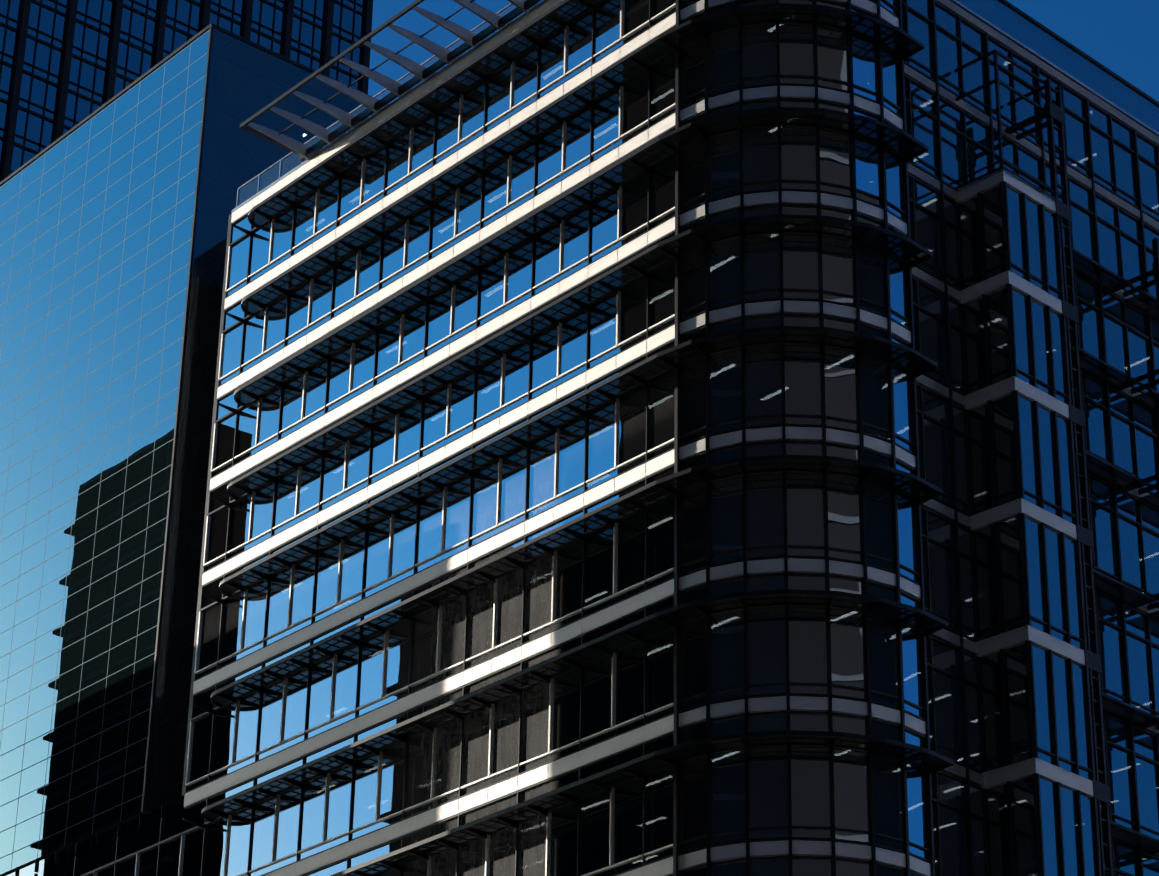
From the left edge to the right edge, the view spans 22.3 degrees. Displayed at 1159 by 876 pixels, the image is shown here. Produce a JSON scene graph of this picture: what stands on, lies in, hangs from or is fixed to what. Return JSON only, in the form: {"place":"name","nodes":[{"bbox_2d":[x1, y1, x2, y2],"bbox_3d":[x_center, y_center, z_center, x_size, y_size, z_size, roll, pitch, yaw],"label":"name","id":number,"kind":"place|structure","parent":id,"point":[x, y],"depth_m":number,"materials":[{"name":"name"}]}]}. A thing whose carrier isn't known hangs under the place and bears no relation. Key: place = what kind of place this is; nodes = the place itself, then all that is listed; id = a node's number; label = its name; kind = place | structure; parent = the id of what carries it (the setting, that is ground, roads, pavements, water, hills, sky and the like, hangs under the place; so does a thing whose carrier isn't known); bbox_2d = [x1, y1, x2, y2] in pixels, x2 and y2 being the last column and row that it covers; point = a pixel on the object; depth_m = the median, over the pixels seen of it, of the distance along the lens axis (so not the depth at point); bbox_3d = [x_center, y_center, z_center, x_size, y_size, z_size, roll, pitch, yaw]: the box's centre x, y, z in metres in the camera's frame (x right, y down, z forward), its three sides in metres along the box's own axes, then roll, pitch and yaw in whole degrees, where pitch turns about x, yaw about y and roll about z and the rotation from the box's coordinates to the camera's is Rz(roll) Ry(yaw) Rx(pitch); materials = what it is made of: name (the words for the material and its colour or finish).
{"place":"outdoors","nodes":[
{"label":"outdoors","id":0,"kind":"place"},
{"bbox_2d":[0,0,372,181],"bbox_3d":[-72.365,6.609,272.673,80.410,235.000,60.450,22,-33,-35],"label":"tower","id":1,"kind":"structure","parent":0,"point":[66,66],"depth_m":276.44,"materials":[{"name":"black glass"}]},
{"bbox_2d":[0,0,1158,875],"bbox_3d":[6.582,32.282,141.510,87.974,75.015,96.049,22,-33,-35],"label":"building","id":2,"kind":"structure","parent":0,"point":[618,438],"depth_m":99.68,"materials":[{"name":"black glass"}]},
{"bbox_2d":[368,0,1158,101],"label":"sky","id":3,"kind":"structure","parent":0,"point":[1121,35],"materials":[{"name":"blue"}]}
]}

